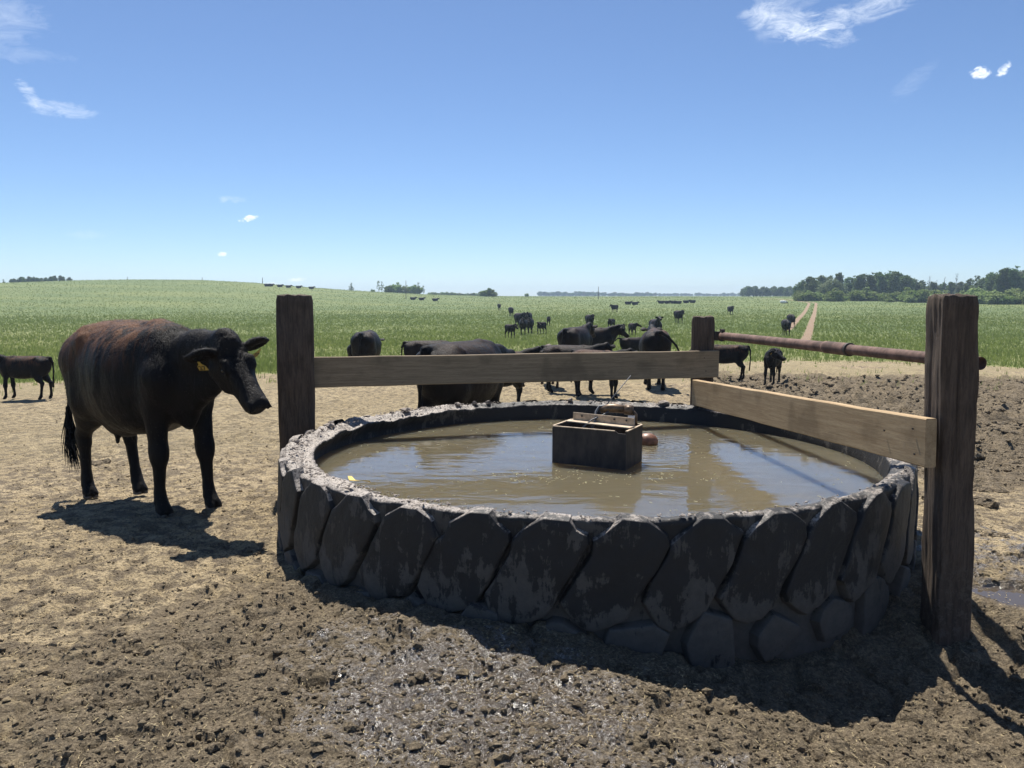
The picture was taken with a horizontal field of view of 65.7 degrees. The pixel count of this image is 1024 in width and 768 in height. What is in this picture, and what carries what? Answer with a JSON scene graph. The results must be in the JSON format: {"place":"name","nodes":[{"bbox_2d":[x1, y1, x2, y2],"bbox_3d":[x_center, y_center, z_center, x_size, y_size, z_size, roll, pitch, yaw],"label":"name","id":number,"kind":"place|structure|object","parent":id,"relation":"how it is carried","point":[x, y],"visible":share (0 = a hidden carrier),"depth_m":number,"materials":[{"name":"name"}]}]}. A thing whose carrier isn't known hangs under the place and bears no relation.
{"place":"outdoors","nodes":[
{"label":"outdoors","id":0,"kind":"place"},
{"bbox_2d":[347,344,351,356],"bbox_3d":[-4.069,-0.732,21.291,0.380,0.907,1.480,1,6,10],"label":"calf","id":1,"kind":"object","parent":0,"point":[349,350],"visible":0.12,"depth_m":20.64},
{"bbox_2d":[0,280,1023,767],"bbox_3d":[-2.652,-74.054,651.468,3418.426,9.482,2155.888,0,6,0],"label":"ground","id":2,"kind":"structure","parent":0,"point":[852,650],"depth_m":4.06,"materials":[{"name":"soil"}]},
{"bbox_2d":[0,354,54,399],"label":"calf","id":3,"kind":"object","parent":2,"relation":"on","point":[37,369],"visible":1,"depth_m":15.17},
{"bbox_2d":[57,317,271,517],"bbox_3d":[-2.783,0.221,6.263,2.753,1.530,0.822,1,5,40],"label":"cow","id":4,"kind":"object","parent":2,"relation":"on","point":[155,381],"visible":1,"depth_m":5.95},
{"bbox_2d":[276,294,314,450],"bbox_3d":[-1.878,0.229,6.929,0.326,2.018,0.305,-2,7,-14],"label":"timber post","id":5,"kind":"object","parent":2,"relation":"on","point":[295,358],"visible":0.66,"depth_m":6.75,"materials":[{"name":"brown wood"}]},
{"bbox_2d":[314,350,718,387],"bbox_3d":[0.137,-0.150,7.386,3.943,0.270,0.052,-1,6,-15],"label":"rail plank","id":6,"kind":"object","parent":5,"relation":"attached to","point":[393,370],"visible":0.99,"depth_m":7.32,"materials":[{"name":"wood"}]},
{"bbox_2d":[350,330,384,355],"bbox_3d":[-3.484,-0.724,19.403,0.630,1.200,2.104,0,6,2],"label":"cow","id":7,"kind":"object","parent":2,"relation":"on","point":[366,343],"visible":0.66,"depth_m":18.53},
{"bbox_2d":[383,285,393,291],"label":"shrub","id":8,"kind":"object","parent":2,"relation":"on","point":[386,288],"visible":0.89,"depth_m":337.07,"materials":[{"name":"green plant"}]},
{"bbox_2d":[390,282,401,292],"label":"shrub","id":9,"kind":"object","parent":2,"relation":"on","point":[395,288],"visible":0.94,"depth_m":336.99,"materials":[{"name":"green plant"}]},
{"bbox_2d":[397,285,409,292],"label":"shrub","id":10,"kind":"object","parent":2,"relation":"on","point":[404,289],"visible":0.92,"depth_m":338.43,"materials":[{"name":"green plant"}]},
{"bbox_2d":[407,285,416,293],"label":"shrub","id":11,"kind":"object","parent":2,"relation":"on","point":[411,291],"visible":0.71,"depth_m":345.62,"materials":[{"name":"green plant"}]},
{"bbox_2d":[412,285,422,293],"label":"shrub","id":12,"kind":"object","parent":2,"relation":"on","point":[417,290],"visible":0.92,"depth_m":345.49,"materials":[{"name":"green plant"}]},
{"bbox_2d":[401,340,448,354],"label":"cow","id":13,"kind":"object","parent":2,"relation":"on","point":[412,347],"visible":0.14,"depth_m":18.23},
{"bbox_2d":[416,339,524,408],"bbox_3d":[-0.450,0.096,9.723,0.682,1.298,2.281,4,7,30],"label":"cow","id":14,"kind":"object","parent":2,"relation":"on","point":[433,395],"visible":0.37,"depth_m":9.00},
{"bbox_2d":[478,290,488,296],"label":"shrub","id":15,"kind":"object","parent":2,"relation":"on","point":[484,293],"visible":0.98,"depth_m":297.02,"materials":[{"name":"green plant"}]},
{"bbox_2d":[489,290,497,296],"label":"shrub","id":16,"kind":"object","parent":2,"relation":"on","point":[494,293],"visible":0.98,"depth_m":296.92,"materials":[{"name":"green plant"}]},
{"bbox_2d":[504,323,517,337],"bbox_3d":[-0.031,-3.235,48.318,0.381,0.938,1.524,-4,7,-30],"label":"calf","id":17,"kind":"object","parent":2,"relation":"on","point":[511,328],"visible":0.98,"depth_m":48.18},
{"bbox_2d":[508,307,513,315],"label":"cow","id":18,"kind":"object","parent":2,"relation":"on","point":[510,309],"visible":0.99,"depth_m":109.57},
{"bbox_2d":[0,402,1023,767],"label":"dirt clods","id":19,"kind":"object","parent":2,"relation":"on","point":[712,742],"visible":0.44,"depth_m":3.31,"materials":[{"name":"soil"}]},
{"bbox_2d":[0,279,1023,395],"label":"crop","id":20,"kind":"object","parent":2,"relation":"on","point":[338,342],"visible":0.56,"depth_m":71.13,"materials":[{"name":"green plant"}]},
{"bbox_2d":[0,375,1023,767],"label":"mud lumps","id":21,"kind":"object","parent":2,"relation":"on","point":[986,501],"visible":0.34,"depth_m":11.03,"materials":[{"name":"soil"}]},
{"bbox_2d":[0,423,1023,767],"bbox_3d":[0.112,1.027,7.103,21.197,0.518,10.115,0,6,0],"label":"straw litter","id":22,"kind":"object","parent":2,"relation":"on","point":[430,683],"visible":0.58,"depth_m":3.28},
{"bbox_2d":[514,312,526,326],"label":"cow","id":23,"kind":"object","parent":2,"relation":"on","point":[518,317],"visible":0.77,"depth_m":67.84},
{"bbox_2d":[519,318,526,334],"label":"cow","id":24,"kind":"object","parent":2,"relation":"on","point":[523,323],"visible":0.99,"depth_m":53.87},
{"bbox_2d":[503,346,544,401],"bbox_3d":[-0.083,-0.122,13.707,1.698,1.053,0.513,-2,7,-15],"label":"cow","id":25,"kind":"object","parent":2,"relation":"on","point":[537,349],"visible":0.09,"depth_m":13.68},
{"bbox_2d":[527,317,533,333],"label":"cow","id":26,"kind":"object","parent":2,"relation":"on","point":[530,322],"visible":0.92,"depth_m":57.37},
{"bbox_2d":[537,322,546,333],"bbox_3d":[2.072,-3.984,56.267,0.491,0.919,1.404,2,7,21],"label":"calf","id":27,"kind":"object","parent":2,"relation":"on","point":[541,325],"visible":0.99,"depth_m":56.13},
{"bbox_2d":[541,344,558,387],"bbox_3d":[0.811,-0.414,17.394,0.406,0.925,1.642,-1,6,-7],"label":"calf","id":28,"kind":"object","parent":2,"relation":"on","point":[557,384],"visible":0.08,"depth_m":17.00},
{"bbox_2d":[557,322,597,345],"bbox_3d":[1.828,-0.992,21.617,0.659,1.352,2.189,3,7,28],"label":"cow","id":29,"kind":"object","parent":2,"relation":"on","point":[584,334],"visible":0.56,"depth_m":20.91},
{"bbox_2d":[541,342,615,393],"bbox_3d":[1.318,-0.335,16.032,1.564,1.035,0.582,0,6,2],"label":"cow","id":30,"kind":"object","parent":2,"relation":"on","point":[565,348],"visible":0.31,"depth_m":15.87},
{"bbox_2d":[585,314,593,324],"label":"cow","id":31,"kind":"object","parent":2,"relation":"on","point":[589,318],"visible":0.86,"depth_m":67.48},
{"bbox_2d":[277,398,918,668],"bbox_3d":[0.572,0.866,6.016,4.508,0.995,4.448,0,6,0],"label":"tyre trough","id":32,"kind":"object","parent":2,"relation":"on","point":[720,589],"visible":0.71,"depth_m":3.99,"materials":[{"name":"rubber"}]},
{"bbox_2d":[348,476,369,481],"bbox_3d":[-0.857,0.533,4.400,0.169,0.024,0.047,6,8,42],"label":"yellow scrap","id":33,"kind":"object","parent":32,"relation":"on","point":[350,478],"visible":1,"depth_m":4.40,"materials":[{"name":"yellow plastic"}]},
{"bbox_2d":[315,419,883,516],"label":"water","id":34,"kind":"structure","parent":32,"relation":"in","point":[682,491],"depth_m":5.60,"materials":[{"name":"brown liquid"}]},
{"bbox_2d":[552,375,642,469],"bbox_3d":[0.679,0.387,5.987,0.584,0.872,0.562,3,7,27],"label":"float box","id":35,"kind":"object","parent":34,"relation":"in","point":[595,439],"visible":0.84,"depth_m":5.80,"materials":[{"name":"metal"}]},
{"bbox_2d":[349,420,846,516],"bbox_3d":[0.618,0.573,5.975,3.799,0.003,3.872,0,6,0],"label":"floating chaff","id":36,"kind":"object","parent":34,"relation":"on","point":[572,471],"visible":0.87,"depth_m":5.49,"materials":[{"name":"beige plant"}]},
{"bbox_2d":[642,433,657,444],"bbox_3d":[0.983,0.440,6.468,0.164,0.266,0.618,6,8,42],"label":"float ball","id":37,"kind":"object","parent":34,"relation":"in","point":[649,439],"visible":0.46,"depth_m":6.58,"materials":[{"name":"metal"}]},
{"bbox_2d":[570,348,637,399],"bbox_3d":[1.733,-0.220,15.159,1.475,0.976,0.548,3,7,27],"label":"cow","id":38,"kind":"object","parent":2,"relation":"on","point":[613,383],"visible":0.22,"depth_m":15.08},
{"bbox_2d":[591,324,629,345],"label":"cow","id":39,"kind":"object","parent":2,"relation":"on","point":[609,334],"visible":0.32,"depth_m":24.30},
{"bbox_2d":[608,318,614,326],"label":"calf","id":40,"kind":"object","parent":2,"relation":"on","point":[611,322],"visible":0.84,"depth_m":64.57},
{"bbox_2d":[609,304,617,311],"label":"cow","id":41,"kind":"object","parent":2,"relation":"on","point":[614,307],"visible":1,"depth_m":138.89},
{"bbox_2d":[615,337,640,350],"bbox_3d":[4.030,-1.092,25.789,1.704,0.875,0.391,-4,8,-33],"label":"calf","id":42,"kind":"object","parent":2,"relation":"on","point":[632,343],"visible":0.38,"depth_m":25.45},
{"bbox_2d":[628,323,641,335],"bbox_3d":[8.075,-3.639,52.739,0.491,0.919,1.404,-3,7,-23],"label":"calf","id":43,"kind":"object","parent":2,"relation":"on","point":[632,326],"visible":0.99,"depth_m":52.49},
{"bbox_2d":[649,316,663,327],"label":"cow","id":44,"kind":"object","parent":2,"relation":"on","point":[656,323],"visible":0.52,"depth_m":44.52},
{"bbox_2d":[639,324,679,390],"bbox_3d":[3.185,-0.618,17.387,0.838,1.339,2.355,1,6,6],"label":"cow","id":45,"kind":"object","parent":2,"relation":"on","point":[653,338],"visible":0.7,"depth_m":16.41},
{"bbox_2d":[673,310,684,322],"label":"cow","id":46,"kind":"object","parent":2,"relation":"on","point":[678,314],"visible":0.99,"depth_m":80.99},
{"bbox_2d":[690,315,714,404],"bbox_3d":[1.930,0.257,8.107,0.235,1.905,0.242,2,7,14],"label":"timber post","id":47,"kind":"object","parent":2,"relation":"on","point":[702,332],"visible":0.18,"depth_m":7.92,"materials":[{"name":"brown wood"}]},
{"bbox_2d":[714,329,986,369],"bbox_3d":[2.280,-0.289,6.090,0.112,0.124,3.756,-1,6,-7],"label":"steel pipe","id":48,"kind":"object","parent":47,"relation":"attached to","point":[842,348],"visible":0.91,"depth_m":5.69,"materials":[{"name":"brown metal"}]},
{"bbox_2d":[689,344,750,380],"bbox_3d":[4.989,-0.562,19.195,1.539,0.940,0.389,1,6,8],"label":"calf","id":49,"kind":"object","parent":2,"relation":"on","point":[736,354],"visible":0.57,"depth_m":18.99},
{"bbox_2d":[727,306,733,314],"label":"cow","id":50,"kind":"object","parent":2,"relation":"on","point":[730,309],"visible":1,"depth_m":120.55},
{"bbox_2d":[744,286,753,295],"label":"broadleaf tree","id":51,"kind":"object","parent":2,"relation":"on","point":[748,290],"visible":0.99,"depth_m":446.18,"materials":[{"name":"green plant"}]},
{"bbox_2d":[752,286,760,296],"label":"broadleaf tree","id":52,"kind":"object","parent":2,"relation":"on","point":[756,290],"visible":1,"depth_m":444.69,"materials":[{"name":"green plant"}]},
{"bbox_2d":[759,286,764,295],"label":"broadleaf tree","id":53,"kind":"object","parent":2,"relation":"on","point":[762,291],"visible":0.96,"depth_m":445.23,"materials":[{"name":"green plant"}]},
{"bbox_2d":[763,287,771,295],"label":"broadleaf tree","id":54,"kind":"object","parent":2,"relation":"on","point":[767,290],"visible":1,"depth_m":442.14,"materials":[{"name":"green plant"}]},
{"bbox_2d":[763,348,786,384],"bbox_3d":[5.964,-0.421,18.109,0.468,0.863,1.328,2,7,14],"label":"calf","id":55,"kind":"object","parent":2,"relation":"on","point":[773,358],"visible":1,"depth_m":17.89},
{"bbox_2d":[776,286,783,295],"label":"broadleaf tree","id":56,"kind":"object","parent":2,"relation":"on","point":[779,291],"visible":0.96,"depth_m":438.19,"materials":[{"name":"green plant"}]},
{"bbox_2d":[783,287,789,295],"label":"broadleaf tree","id":57,"kind":"object","parent":2,"relation":"on","point":[785,292],"visible":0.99,"depth_m":433.99,"materials":[{"name":"green plant"}]},
{"bbox_2d":[781,319,791,335],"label":"cow","id":58,"kind":"object","parent":2,"relation":"on","point":[786,324],"visible":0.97,"depth_m":53.32},
{"bbox_2d":[787,314,796,326],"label":"cow","id":59,"kind":"object","parent":2,"relation":"on","point":[791,318],"visible":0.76,"depth_m":69.58},
{"bbox_2d":[791,290,804,300],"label":"shrub","id":60,"kind":"object","parent":2,"relation":"on","point":[796,297],"visible":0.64,"depth_m":224.69,"materials":[{"name":"green plant"}]},
{"bbox_2d":[792,280,805,294],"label":"broadleaf tree","id":61,"kind":"object","parent":2,"relation":"on","point":[800,286],"visible":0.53,"depth_m":249.73,"materials":[{"name":"green plant"}]},
{"bbox_2d":[798,291,817,300],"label":"shrub","id":62,"kind":"object","parent":2,"relation":"on","point":[809,296],"visible":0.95,"depth_m":221.41,"materials":[{"name":"green plant"}]},
{"bbox_2d":[801,276,820,292],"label":"broadleaf tree","id":63,"kind":"object","parent":2,"relation":"on","point":[811,284],"visible":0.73,"depth_m":242.27,"materials":[{"name":"green plant"}]},
{"bbox_2d":[817,293,823,300],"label":"shrub","id":64,"kind":"object","parent":2,"relation":"on","point":[819,298],"visible":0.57,"depth_m":222.03,"materials":[{"name":"green plant"}]},
{"bbox_2d":[816,275,829,291],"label":"broadleaf tree","id":65,"kind":"object","parent":2,"relation":"on","point":[822,279],"visible":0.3,"depth_m":250.55,"materials":[{"name":"green plant"}]},
{"bbox_2d":[815,278,847,294],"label":"tree","id":66,"kind":"object","parent":2,"relation":"on","point":[830,284],"visible":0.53,"depth_m":227.57,"materials":[{"name":"green plant"}]},
{"bbox_2d":[822,287,844,300],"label":"shrub","id":67,"kind":"object","parent":2,"relation":"on","point":[839,295],"visible":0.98,"depth_m":215.78,"materials":[{"name":"green plant"}]},
{"bbox_2d":[833,272,843,284],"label":"poplar tree","id":68,"kind":"object","parent":2,"relation":"on","point":[839,276],"visible":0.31,"depth_m":260.75,"materials":[{"name":"green plant"}]},
{"bbox_2d":[844,277,852,295],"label":"poplar tree","id":69,"kind":"object","parent":2,"relation":"on","point":[849,285],"visible":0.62,"depth_m":255.67,"materials":[{"name":"green plant"}]},
{"bbox_2d":[851,274,864,290],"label":"poplar tree","id":70,"kind":"object","parent":2,"relation":"on","point":[857,284],"visible":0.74,"depth_m":246.92,"materials":[{"name":"green plant"}]},
{"bbox_2d":[846,287,874,300],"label":"shrub","id":71,"kind":"object","parent":2,"relation":"on","point":[855,294],"visible":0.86,"depth_m":217.45,"materials":[{"name":"green plant"}]},
{"bbox_2d":[860,291,877,300],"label":"shrub","id":72,"kind":"object","parent":2,"relation":"on","point":[867,299],"visible":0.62,"depth_m":216.50,"materials":[{"name":"green plant"}]},
{"bbox_2d":[864,272,878,291],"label":"poplar tree","id":73,"kind":"object","parent":2,"relation":"on","point":[870,282],"visible":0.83,"depth_m":243.61,"materials":[{"name":"green plant"}]},
{"bbox_2d":[867,292,882,300],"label":"shrub","id":74,"kind":"object","parent":2,"relation":"on","point":[873,297],"visible":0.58,"depth_m":215.28,"materials":[{"name":"green plant"}]},
{"bbox_2d":[873,271,881,291],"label":"poplar tree","id":75,"kind":"object","parent":2,"relation":"on","point":[875,276],"visible":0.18,"depth_m":253.72,"materials":[{"name":"green plant"}]},
{"bbox_2d":[876,273,887,293],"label":"poplar tree","id":76,"kind":"object","parent":2,"relation":"on","point":[882,282],"visible":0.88,"depth_m":244.15,"materials":[{"name":"green plant"}]},
{"bbox_2d":[878,292,894,301],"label":"shrub","id":77,"kind":"object","parent":2,"relation":"on","point":[882,297],"visible":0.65,"depth_m":211.53,"materials":[{"name":"green plant"}]},
{"bbox_2d":[884,271,891,288],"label":"poplar tree","id":78,"kind":"object","parent":2,"relation":"on","point":[888,274],"visible":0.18,"depth_m":250.54,"materials":[{"name":"green plant"}]},
{"bbox_2d":[885,296,894,301],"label":"shrub","id":79,"kind":"object","parent":2,"relation":"on","point":[889,299],"visible":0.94,"depth_m":203.62,"materials":[{"name":"green plant"}]},
{"bbox_2d":[886,271,900,293],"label":"poplar tree","id":80,"kind":"object","parent":2,"relation":"on","point":[893,281],"visible":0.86,"depth_m":241.00,"materials":[{"name":"green plant"}]},
{"bbox_2d":[885,291,901,301],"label":"shrub","id":81,"kind":"object","parent":2,"relation":"on","point":[894,293],"visible":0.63,"depth_m":209.86,"materials":[{"name":"green plant"}]},
{"bbox_2d":[896,275,915,291],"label":"broadleaf tree","id":82,"kind":"object","parent":2,"relation":"on","point":[905,280],"visible":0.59,"depth_m":243.75,"materials":[{"name":"green plant"}]},
{"bbox_2d":[897,287,919,300],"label":"shrub","id":83,"kind":"object","parent":2,"relation":"on","point":[903,293],"visible":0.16,"depth_m":202.91,"materials":[{"name":"green plant"}]},
{"bbox_2d":[903,294,923,302],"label":"shrub","id":84,"kind":"object","parent":2,"relation":"on","point":[910,299],"visible":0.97,"depth_m":197.68,"materials":[{"name":"green plant"}]},
{"bbox_2d":[901,290,929,302],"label":"shrub","id":85,"kind":"object","parent":2,"relation":"on","point":[911,292],"visible":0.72,"depth_m":198.11,"materials":[{"name":"green plant"}]},
{"bbox_2d":[910,278,924,290],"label":"broadleaf tree","id":86,"kind":"object","parent":2,"relation":"on","point":[919,286],"visible":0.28,"depth_m":246.70,"materials":[{"name":"green plant"}]},
{"bbox_2d":[915,289,934,302],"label":"shrub","id":87,"kind":"object","parent":2,"relation":"on","point":[926,293],"visible":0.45,"depth_m":197.46,"materials":[{"name":"green plant"}]},
{"bbox_2d":[927,281,941,290],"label":"broadleaf tree","id":88,"kind":"object","parent":2,"relation":"on","point":[933,285],"visible":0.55,"depth_m":262.82,"materials":[{"name":"green plant"}]},
{"bbox_2d":[926,289,949,299],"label":"shrub","id":89,"kind":"object","parent":2,"relation":"on","point":[937,291],"visible":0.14,"depth_m":193.70,"materials":[{"name":"green plant"}]},
{"bbox_2d":[938,282,947,292],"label":"broadleaf tree","id":90,"kind":"object","parent":2,"relation":"on","point":[943,286],"visible":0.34,"depth_m":265.88,"materials":[{"name":"green plant"}]},
{"bbox_2d":[920,293,978,646],"bbox_3d":[2.323,0.631,4.227,0.272,2.216,0.222,0,6,3],"label":"timber post","id":91,"kind":"object","parent":2,"relation":"on","point":[951,386],"visible":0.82,"depth_m":4.13,"materials":[{"name":"brown wood"}]},
{"bbox_2d":[692,380,936,467],"bbox_3d":[1.944,0.190,5.850,0.069,0.252,3.662,-1,4,-6],"label":"rail plank","id":92,"kind":"object","parent":91,"relation":"attached to","point":[908,438],"visible":1,"depth_m":4.95,"materials":[{"name":"wood"}]},
{"bbox_2d":[946,282,957,293],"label":"broadleaf tree","id":93,"kind":"object","parent":2,"relation":"on","point":[951,287],"visible":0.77,"depth_m":260.39,"materials":[{"name":"green plant"}]},
{"bbox_2d":[952,281,964,293],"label":"broadleaf tree","id":94,"kind":"object","parent":2,"relation":"on","point":[960,286],"visible":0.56,"depth_m":255.51,"materials":[{"name":"green plant"}]},
{"bbox_2d":[963,278,972,293],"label":"poplar tree","id":95,"kind":"object","parent":2,"relation":"on","point":[967,284],"visible":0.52,"depth_m":249.59,"materials":[{"name":"green plant"}]},
{"bbox_2d":[960,287,979,293],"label":"shrub","id":96,"kind":"object","parent":2,"relation":"on","point":[973,289],"visible":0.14,"depth_m":188.47,"materials":[{"name":"green plant"}]},
{"bbox_2d":[969,275,984,289],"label":"conifer tree","id":97,"kind":"object","parent":2,"relation":"on","point":[976,285],"visible":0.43,"depth_m":231.51,"materials":[{"name":"green plant"}]},
{"bbox_2d":[968,290,988,295],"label":"shrub","id":98,"kind":"object","parent":2,"relation":"on","point":[972,293],"visible":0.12,"depth_m":186.63,"materials":[{"name":"green plant"}]},
{"bbox_2d":[974,278,985,289],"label":"broadleaf tree","id":99,"kind":"object","parent":2,"relation":"on","point":[982,280],"visible":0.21,"depth_m":240.50,"materials":[{"name":"green plant"}]},
{"bbox_2d":[975,290,997,303],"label":"shrub","id":100,"kind":"object","parent":2,"relation":"on","point":[982,297],"visible":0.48,"depth_m":181.79,"materials":[{"name":"green plant"}]},
{"bbox_2d":[983,272,994,290],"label":"poplar tree","id":101,"kind":"object","parent":2,"relation":"on","point":[990,274],"visible":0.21,"depth_m":234.10,"materials":[{"name":"green plant"}]},
{"bbox_2d":[984,274,997,290],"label":"broadleaf tree","id":102,"kind":"object","parent":2,"relation":"on","point":[989,285],"visible":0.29,"depth_m":228.71,"materials":[{"name":"green plant"}]},
{"bbox_2d":[983,290,1016,304],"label":"shrub","id":103,"kind":"object","parent":2,"relation":"on","point":[990,299],"visible":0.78,"depth_m":178.08,"materials":[{"name":"green plant"}]},
{"bbox_2d":[992,267,1009,293],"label":"poplar tree","id":104,"kind":"object","parent":2,"relation":"on","point":[1000,281],"visible":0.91,"depth_m":220.78,"materials":[{"name":"green plant"}]},
{"bbox_2d":[996,295,1018,304],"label":"shrub","id":105,"kind":"object","parent":2,"relation":"on","point":[1012,299],"visible":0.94,"depth_m":176.89,"materials":[{"name":"green plant"}]},
{"bbox_2d":[1003,287,1021,294],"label":"shrub","id":106,"kind":"object","parent":2,"relation":"on","point":[1016,290],"visible":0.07,"depth_m":183.08,"materials":[{"name":"green plant"}]},
{"bbox_2d":[1005,265,1022,290],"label":"poplar tree","id":107,"kind":"object","parent":2,"relation":"on","point":[1014,273],"visible":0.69,"depth_m":219.26,"materials":[{"name":"green plant"}]},
{"bbox_2d":[1015,274,1023,291],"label":"broadleaf tree","id":108,"kind":"object","parent":2,"relation":"on","point":[1020,279],"visible":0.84,"depth_m":218.21,"materials":[{"name":"green plant"}]},
{"bbox_2d":[0,0,1023,295],"label":"sky","id":109,"kind":"structure","parent":0,"point":[507,147],"materials":[{"name":"blue"}]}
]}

